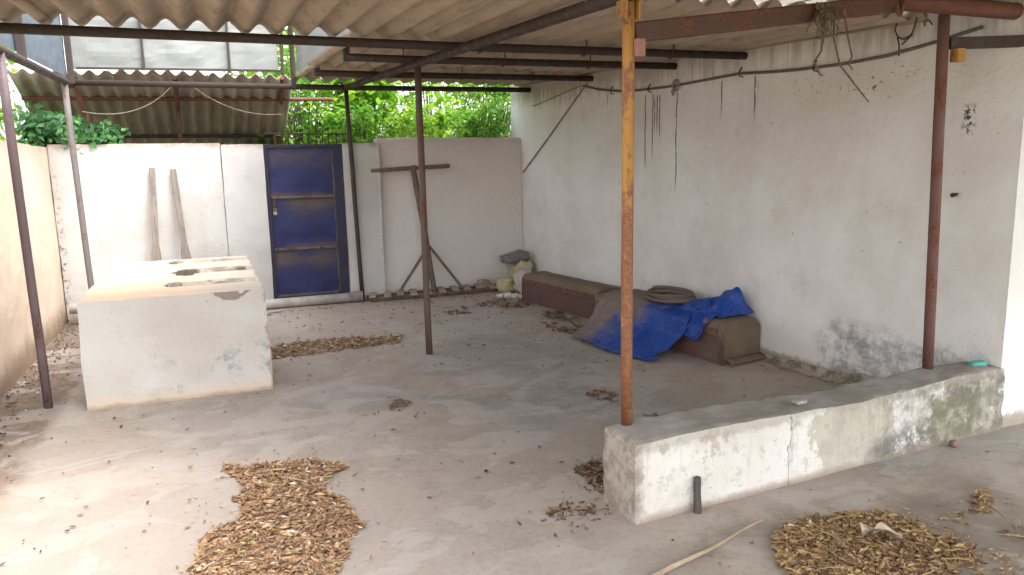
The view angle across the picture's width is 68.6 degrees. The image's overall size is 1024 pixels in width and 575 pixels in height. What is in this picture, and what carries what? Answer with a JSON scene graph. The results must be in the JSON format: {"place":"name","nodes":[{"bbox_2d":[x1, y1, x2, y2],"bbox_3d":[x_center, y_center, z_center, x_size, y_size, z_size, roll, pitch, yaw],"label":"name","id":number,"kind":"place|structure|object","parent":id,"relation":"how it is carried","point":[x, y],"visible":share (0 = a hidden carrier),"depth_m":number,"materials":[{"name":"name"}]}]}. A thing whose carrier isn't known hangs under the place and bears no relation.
{"place":"outdoors","nodes":[
{"label":"outdoors","id":0,"kind":"place"},
{"bbox_2d":[0,14,510,142],"label":"sky","id":1,"kind":"structure","parent":0,"point":[16,98],"materials":[{"name":"white"}]},
{"bbox_2d":[0,290,1023,574],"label":"concrete floor","id":2,"kind":"structure","parent":0,"point":[474,404],"depth_m":4.10,"materials":[{"name":"grey concrete"}]},
{"bbox_2d":[0,325,80,481],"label":"wall foot debris","id":3,"kind":"object","parent":2,"relation":"on","point":[17,391],"depth_m":5.70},
{"bbox_2d":[149,168,161,260],"bbox_3d":[-3.816,-0.458,8.033,0.100,1.633,0.312,-3,10,-10],"label":"wooden plank","id":4,"kind":"object","parent":2,"relation":"on","point":[156,254],"visible":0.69,"depth_m":8.02,"materials":[{"name":"brown wood"}]},
{"bbox_2d":[76,256,272,410],"bbox_3d":[-2.753,0.265,6.276,1.228,0.775,2.286,-5,10,-22],"label":"cooking hearth","id":5,"kind":"object","parent":2,"relation":"on","point":[151,332],"visible":1,"depth_m":5.28,"materials":[{"name":"white concrete"}]},
{"bbox_2d":[170,169,190,259],"bbox_3d":[-3.556,-0.470,8.137,0.098,1.613,0.331,-9,12,-41],"label":"wooden plank","id":6,"kind":"object","parent":2,"relation":"on","point":[185,253],"visible":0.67,"depth_m":8.12,"materials":[{"name":"brown wood"}]},
{"bbox_2d":[69,291,363,313],"bbox_3d":[-3.196,0.169,8.411,3.081,0.244,0.160,-5,10,-22],"label":"pipe","id":7,"kind":"object","parent":2,"relation":"on","point":[355,296],"visible":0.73,"depth_m":8.74,"materials":[{"name":"white plastic"}]},
{"bbox_2d":[268,309,281,312],"bbox_3d":[-2.665,0.266,8.409,0.163,0.030,0.088,-5,10,-22],"label":"plaster chunk","id":8,"kind":"object","parent":2,"relation":"on","point":[273,311],"visible":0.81,"depth_m":8.39,"materials":[{"name":"stone"}]},
{"bbox_2d":[179,450,385,574],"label":"leaf heap","id":9,"kind":"object","parent":2,"relation":"on","point":[266,475],"visible":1,"depth_m":3.36,"materials":[{"name":"brown plant"}]},
{"bbox_2d":[47,138,522,322],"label":"back boundary wall","id":10,"kind":"structure","parent":2,"relation":"on","point":[474,208],"depth_m":8.58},
{"bbox_2d":[13,102,130,154],"bbox_3d":[-4.628,-1.435,7.940,1.090,1.025,0.569,-5,10,-22],"label":"wall creeper","id":11,"kind":"object","parent":10,"relation":"attached to","point":[41,128],"depth_m":7.72,"materials":[{"name":"green plant"}]},
{"bbox_2d":[264,127,346,143],"bbox_3d":[-2.397,-1.758,8.737,0.940,0.229,0.015,-5,10,-22],"label":"spiked grille","id":12,"kind":"object","parent":10,"relation":"on","point":[308,133],"visible":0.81,"depth_m":8.74,"materials":[{"name":"black metal"}]},
{"bbox_2d":[263,144,349,298],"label":"metal gate","id":13,"kind":"structure","parent":10,"relation":"attached to","point":[306,213],"depth_m":8.79,"materials":[{"name":"blue metal"}]},
{"bbox_2d":[270,333,403,358],"bbox_3d":[-1.581,0.500,6.823,1.362,0.073,0.669,-5,10,-22],"label":"leaf heap","id":14,"kind":"object","parent":2,"relation":"on","point":[320,344],"visible":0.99,"depth_m":6.78,"materials":[{"name":"brown plant"}]},
{"bbox_2d":[385,396,411,410],"bbox_3d":[-0.760,0.778,5.061,0.189,0.041,0.246,-5,10,-22],"label":"leaf heap","id":15,"kind":"object","parent":2,"relation":"on","point":[393,404],"visible":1,"depth_m":5.05,"materials":[{"name":"brown plant"}]},
{"bbox_2d":[362,290,496,305],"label":"leaf litter","id":16,"kind":"object","parent":2,"relation":"on","point":[431,296],"visible":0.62,"depth_m":9.02,"materials":[{"name":"brown plant"}]},
{"bbox_2d":[366,282,497,301],"bbox_3d":[-0.885,0.050,9.335,1.852,0.077,0.373,-5,10,-22],"label":"wooden duckboard","id":17,"kind":"object","parent":2,"relation":"on","point":[415,293],"visible":0.75,"depth_m":9.26,"materials":[{"name":"brown wood"}]},
{"bbox_2d":[371,164,463,294],"bbox_3d":[-1.151,-0.704,9.210,1.091,1.594,0.163,-5,10,-22],"label":"wooden stand","id":18,"kind":"object","parent":17,"relation":"on","point":[413,168],"visible":0.67,"depth_m":9.19,"materials":[{"name":"brown wood"}]},
{"bbox_2d":[438,305,473,316],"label":"leaf litter","id":19,"kind":"object","parent":2,"relation":"on","point":[458,311],"visible":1,"depth_m":8.22,"materials":[{"name":"brown plant"}]},
{"bbox_2d":[477,279,489,286],"bbox_3d":[-0.368,-0.035,9.626,0.123,0.139,0.124,-7,11,-33],"label":"wood offcut","id":20,"kind":"object","parent":2,"relation":"on","point":[484,282],"visible":0.62,"depth_m":9.58,"materials":[{"name":"brown wood"}]},
{"bbox_2d":[461,298,540,309],"bbox_3d":[-0.113,0.175,8.651,0.772,0.043,0.808,-5,10,-22],"label":"leaf heap","id":21,"kind":"object","parent":2,"relation":"on","point":[504,305],"visible":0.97,"depth_m":8.61,"materials":[{"name":"brown plant"}]},
{"bbox_2d":[496,277,514,292],"bbox_3d":[-0.077,-0.023,9.397,0.236,0.232,0.264,-5,10,-22],"label":"plastic sack","id":22,"kind":"object","parent":2,"relation":"on","point":[505,284],"visible":0.93,"depth_m":9.30,"materials":[{"name":"beige plastic"}]},
{"bbox_2d":[504,292,511,297],"bbox_3d":[-0.049,0.094,9.069,0.104,0.066,0.087,-5,10,-22],"label":"foam scrap","id":23,"kind":"object","parent":2,"relation":"on","point":[507,295],"visible":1,"depth_m":9.04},
{"bbox_2d":[0,295,1017,567],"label":"loose leaves","id":24,"kind":"object","parent":2,"relation":"on","point":[416,413],"visible":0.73,"depth_m":5.02,"materials":[{"name":"brown plant"}]},
{"bbox_2d":[0,0,1023,425],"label":"open shed","id":25,"kind":"structure","parent":2,"relation":"on","point":[478,42],"depth_m":4.80,"materials":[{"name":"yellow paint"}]},
{"bbox_2d":[82,87,170,113],"bbox_3d":[-4.089,-2.012,7.998,0.904,0.328,0.028,-5,10,-22],"label":"string","id":26,"kind":"object","parent":25,"relation":"hanging from","point":[132,110],"visible":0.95,"depth_m":8.02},
{"bbox_2d":[195,88,280,114],"bbox_3d":[-3.077,-2.101,8.402,0.953,0.324,0.028,-5,10,-22],"label":"string","id":27,"kind":"object","parent":25,"relation":"hanging from","point":[237,109],"visible":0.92,"depth_m":8.42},
{"bbox_2d":[805,2,868,101],"bbox_3d":[1.581,-1.136,3.628,0.394,0.467,0.062,-5,10,-22],"label":"dried weed","id":28,"kind":"object","parent":25,"relation":"hanging from","point":[825,13],"visible":1,"depth_m":3.58,"materials":[{"name":"brown plant"}]},
{"bbox_2d":[512,293,518,297],"bbox_3d":[0.042,0.097,9.066,0.089,0.063,0.078,-5,10,-22],"label":"foam scrap","id":29,"kind":"object","parent":2,"relation":"on","point":[514,295],"visible":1,"depth_m":9.04,"materials":[{"name":"white plastic"}]},
{"bbox_2d":[507,260,532,279],"bbox_3d":[0.120,-0.174,9.678,0.298,0.417,0.350,-5,10,-22],"label":"plastic sack","id":30,"kind":"object","parent":2,"relation":"on","point":[517,266],"visible":0.3,"depth_m":9.55,"materials":[{"name":"beige plastic"}]},
{"bbox_2d":[500,250,529,263],"bbox_3d":[0.041,-0.392,9.594,0.351,0.111,0.216,-17,22,-27],"label":"concrete block","id":31,"kind":"object","parent":30,"relation":"on","point":[514,257],"depth_m":9.53,"materials":[{"name":"grey concrete"}]},
{"bbox_2d":[513,269,531,293],"bbox_3d":[0.160,-0.061,9.269,0.306,0.325,0.303,-5,10,-22],"label":"plastic sack","id":32,"kind":"object","parent":2,"relation":"on","point":[517,278],"visible":0.48,"depth_m":9.18,"materials":[{"name":"white plastic"}]},
{"bbox_2d":[537,318,583,337],"bbox_3d":[0.545,0.390,7.295,0.468,0.038,0.768,-5,10,-22],"label":"leaf heap","id":33,"kind":"object","parent":2,"relation":"on","point":[558,329],"visible":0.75,"depth_m":7.32,"materials":[{"name":"brown plant"}]},
{"bbox_2d":[539,309,584,321],"bbox_3d":[0.494,0.296,7.852,0.420,0.041,0.698,-5,10,-22],"label":"leaf heap","id":34,"kind":"object","parent":2,"relation":"on","point":[555,317],"visible":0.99,"depth_m":7.84,"materials":[{"name":"brown plant"}]},
{"bbox_2d":[522,271,620,318],"bbox_3d":[0.648,0.065,8.289,0.414,0.331,1.456,-7,11,-30],"label":"upturned case","id":35,"kind":"object","parent":2,"relation":"on","point":[568,294],"visible":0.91,"depth_m":8.12,"materials":[{"name":"brown wood"}]},
{"bbox_2d":[539,497,610,530],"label":"leaf litter","id":36,"kind":"object","parent":2,"relation":"on","point":[588,508],"visible":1,"depth_m":3.47,"materials":[{"name":"brown plant"}]},
{"bbox_2d":[559,454,603,499],"bbox_3d":[0.473,0.953,3.845,0.364,0.049,0.566,-5,10,-22],"label":"leaf heap","id":37,"kind":"object","parent":2,"relation":"on","point":[597,479],"visible":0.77,"depth_m":3.88,"materials":[{"name":"brown plant"}]},
{"bbox_2d":[586,388,618,403],"bbox_3d":[0.657,0.740,5.149,0.294,0.037,0.333,-5,10,-22],"label":"leaf heap","id":38,"kind":"object","parent":2,"relation":"on","point":[612,393],"visible":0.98,"depth_m":5.18,"materials":[{"name":"brown plant"}]},
{"bbox_2d":[575,338,638,361],"bbox_3d":[0.853,0.514,6.495,0.398,0.046,1.046,-5,10,-22],"label":"leaf heap","id":39,"kind":"object","parent":2,"relation":"on","point":[584,342],"visible":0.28,"depth_m":6.68,"materials":[{"name":"brown plant"}]},
{"bbox_2d":[643,412,658,416],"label":"leaf heap","id":40,"kind":"object","parent":2,"relation":"on","point":[655,414],"visible":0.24,"depth_m":4.74,"materials":[{"name":"brown plant"}]},
{"bbox_2d":[595,292,765,365],"bbox_3d":[1.423,0.316,6.629,0.449,0.346,1.724,-7,11,-30],"label":"upturned case","id":41,"kind":"object","parent":2,"relation":"on","point":[733,340],"visible":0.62,"depth_m":5.98,"materials":[{"name":"brown wood"}]},
{"bbox_2d":[571,287,753,360],"bbox_3d":[1.209,0.221,6.502,0.931,0.553,1.496,-7,11,-32],"label":"blue tarpaulin","id":42,"kind":"object","parent":41,"relation":"on","point":[658,327],"visible":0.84,"depth_m":6.34,"materials":[{"name":"blue plastic"}]},
{"bbox_2d":[645,285,696,302],"bbox_3d":[1.333,0.143,6.800,0.402,0.310,0.974,-5,10,-22],"label":"hose coil","id":43,"kind":"object","parent":42,"relation":"on","point":[664,294],"visible":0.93,"depth_m":6.55,"materials":[{"name":"rubber"}]},
{"bbox_2d":[694,476,701,513],"bbox_3d":[0.853,0.956,3.441,0.039,0.179,0.046,-5,10,-22],"label":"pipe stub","id":44,"kind":"object","parent":2,"relation":"on","point":[697,497],"visible":1,"depth_m":3.43,"materials":[{"name":"grey metal"}]},
{"bbox_2d":[650,519,762,574],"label":"dry cane","id":45,"kind":"object","parent":2,"relation":"on","point":[666,569],"visible":1,"depth_m":3.04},
{"bbox_2d":[603,362,1004,524],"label":"dwarf wall","id":46,"kind":"structure","parent":2,"relation":"on","point":[653,466],"depth_m":3.70,"materials":[{"name":"grey concrete"}]},
{"bbox_2d":[791,398,806,404],"bbox_3d":[1.457,0.578,3.808,0.070,0.024,0.056,-5,10,-22],"label":"stone","id":47,"kind":"object","parent":46,"relation":"on","point":[798,401],"visible":1,"depth_m":3.79,"materials":[{"name":"white stone"}]},
{"bbox_2d":[967,360,986,365],"bbox_3d":[2.719,0.448,4.385,0.106,0.038,0.056,-4,10,-16],"label":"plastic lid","id":48,"kind":"object","parent":46,"relation":"on","point":[978,363],"visible":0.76,"depth_m":4.37,"materials":[{"name":"plastic"}]},
{"bbox_2d":[695,494,1023,574],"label":"leaf heap","id":49,"kind":"object","parent":2,"relation":"on","point":[824,553],"visible":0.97,"depth_m":3.07,"materials":[{"name":"brown plant"}]},
{"bbox_2d":[860,522,880,536],"bbox_3d":[1.499,1.017,3.136,0.107,0.058,0.087,-1,9,-1],"label":"dry leaf","id":50,"kind":"object","parent":49,"relation":"on","point":[865,529],"visible":0.83,"depth_m":3.12,"materials":[{"name":"beige plant"}]},
{"bbox_2d":[873,522,902,538],"bbox_3d":[1.562,1.019,3.117,0.098,0.058,0.080,7,12,39],"label":"dry leaf","id":51,"kind":"object","parent":49,"relation":"on","point":[882,526],"visible":1,"depth_m":3.12,"materials":[{"name":"beige plant"}]},
{"bbox_2d":[949,439,958,446],"bbox_3d":[2.453,0.866,4.160,0.050,0.040,0.046,-5,10,-22],"label":"brick scrap","id":52,"kind":"object","parent":2,"relation":"on","point":[954,443],"visible":1,"depth_m":4.15,"materials":[{"name":"pink brick"}]},
{"bbox_2d":[903,502,1023,574],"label":"leaf litter","id":53,"kind":"object","parent":2,"relation":"on","point":[980,570],"visible":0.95,"depth_m":3.14,"materials":[{"name":"brown plant"}]},
{"bbox_2d":[939,486,1023,513],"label":"leaf heap","id":54,"kind":"object","parent":2,"relation":"on","point":[982,494],"visible":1,"depth_m":3.48,"materials":[{"name":"brown plant"}]},
{"label":"ground","id":55,"kind":"structure","parent":0,"visible":0},
{"bbox_2d":[0,44,30,142],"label":"broadleaf tree","id":56,"kind":"object","parent":55,"relation":"on","point":[13,70],"visible":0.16,"depth_m":8.19,"materials":[{"name":"green plant"}]},
{"bbox_2d":[0,140,67,398],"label":"boundary wall","id":57,"kind":"structure","parent":55,"relation":"on","point":[18,356],"depth_m":6.41,"materials":[{"name":"beige paint"}]},
{"bbox_2d":[7,68,332,252],"bbox_3d":[-3.966,-1.198,9.399,3.364,2.720,2.180,-5,10,-22],"label":"lean to roof","id":58,"kind":"object","parent":55,"relation":"on","point":[180,115],"visible":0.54,"depth_m":8.92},
{"bbox_2d":[223,28,331,143],"bbox_3d":[-3.754,-2.999,11.693,2.306,5.456,2.010,6,12,36],"label":"broadleaf tree","id":59,"kind":"object","parent":55,"relation":"on","point":[248,74],"visible":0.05,"depth_m":11.23,"materials":[{"name":"green plant"}]},
{"bbox_2d":[232,32,384,153],"bbox_3d":[-2.814,-1.796,10.606,2.044,3.391,2.086,5,11,32],"label":"broadleaf tree","id":60,"kind":"object","parent":55,"relation":"on","point":[299,126],"visible":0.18,"depth_m":10.23,"materials":[{"name":"green plant"}]},
{"bbox_2d":[314,97,399,146],"bbox_3d":[-1.970,-1.195,9.685,1.090,2.481,1.126,-5,10,-22],"label":"leafy bush","id":61,"kind":"object","parent":55,"relation":"on","point":[358,123],"visible":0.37,"depth_m":9.39,"materials":[{"name":"green plant"}]},
{"bbox_2d":[292,68,422,125],"bbox_3d":[-3.142,-3.011,14.497,2.793,4.534,2.822,1,10,16],"label":"broadleaf tree","id":62,"kind":"object","parent":55,"relation":"on","point":[313,110],"depth_m":14.34,"materials":[{"name":"green plant"}]},
{"bbox_2d":[304,78,450,143],"bbox_3d":[-1.917,-1.781,10.637,2.163,3.319,2.033,-1,9,-1],"label":"broadleaf tree","id":63,"kind":"object","parent":55,"relation":"on","point":[390,98],"visible":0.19,"depth_m":10.06,"materials":[{"name":"green plant"}]},
{"bbox_2d":[321,124,492,143],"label":"tall grass","id":64,"kind":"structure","parent":55,"relation":"on","point":[405,136],"depth_m":9.64,"materials":[{"name":"green plant"}]},
{"bbox_2d":[384,85,460,137],"bbox_3d":[-1.119,-1.331,10.002,1.209,2.619,1.095,-5,10,-22],"label":"leafy bush","id":65,"kind":"object","parent":55,"relation":"on","point":[441,121],"visible":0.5,"depth_m":9.87,"materials":[{"name":"green plant"}]},
{"bbox_2d":[387,81,493,137],"bbox_3d":[-1.223,-2.284,11.758,2.315,3.920,2.441,6,12,37],"label":"broadleaf tree","id":66,"kind":"object","parent":55,"relation":"on","point":[445,98],"visible":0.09,"depth_m":11.45,"materials":[{"name":"green plant"}]},
{"bbox_2d":[410,82,510,137],"bbox_3d":[-0.770,-3.303,15.077,3.540,4.827,3.208,-5,10,-22],"label":"broadleaf tree","id":67,"kind":"object","parent":55,"relation":"on","point":[463,106],"visible":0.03,"depth_m":14.81,"materials":[{"name":"green plant"}]},
{"bbox_2d":[442,82,510,137],"bbox_3d":[-0.308,-2.159,11.477,2.069,3.746,2.260,-5,10,-22],"label":"broadleaf tree","id":68,"kind":"object","parent":55,"relation":"on","point":[505,98],"visible":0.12,"depth_m":11.29,"materials":[{"name":"green plant"}]},
{"bbox_2d":[449,93,510,137],"bbox_3d":[-0.455,-1.361,10.271,1.196,2.564,1.083,-5,10,-22],"label":"leafy bush","id":69,"kind":"object","parent":55,"relation":"on","point":[472,119],"visible":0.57,"depth_m":9.95,"materials":[{"name":"green plant"}]},
{"bbox_2d":[510,0,1023,427],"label":"house","id":70,"kind":"structure","parent":55,"relation":"on","point":[793,207],"depth_m":5.47,"materials":[{"name":"paint"}]},
{"bbox_2d":[522,83,587,172],"bbox_3d":[0.478,-1.854,8.936,0.019,0.977,1.632,-6,10,-25],"label":"conduit","id":71,"kind":"object","parent":70,"relation":"attached to","point":[568,109],"visible":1,"depth_m":8.82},
{"bbox_2d":[533,86,579,106],"bbox_3d":[0.504,-2.239,8.804,0.014,0.144,1.133,-6,10,-25],"label":"conduit","id":72,"kind":"object","parent":70,"relation":"attached to","point":[556,96],"visible":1,"depth_m":8.76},
{"bbox_2d":[582,25,982,95],"bbox_3d":[1.720,-1.780,6.241,0.040,0.256,4.440,-6,10,-25],"label":"wall cable","id":73,"kind":"object","parent":70,"relation":"attached to","point":[739,73],"depth_m":5.54,"materials":[{"name":"black metal"}]},
{"bbox_2d":[894,17,916,55],"bbox_3d":[2.457,-1.575,4.683,0.020,0.242,0.154,-6,10,-25],"label":"twisted wire","id":74,"kind":"object","parent":70,"relation":"attached to","point":[907,37],"visible":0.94,"depth_m":4.70,"materials":[{"name":"black metal"}]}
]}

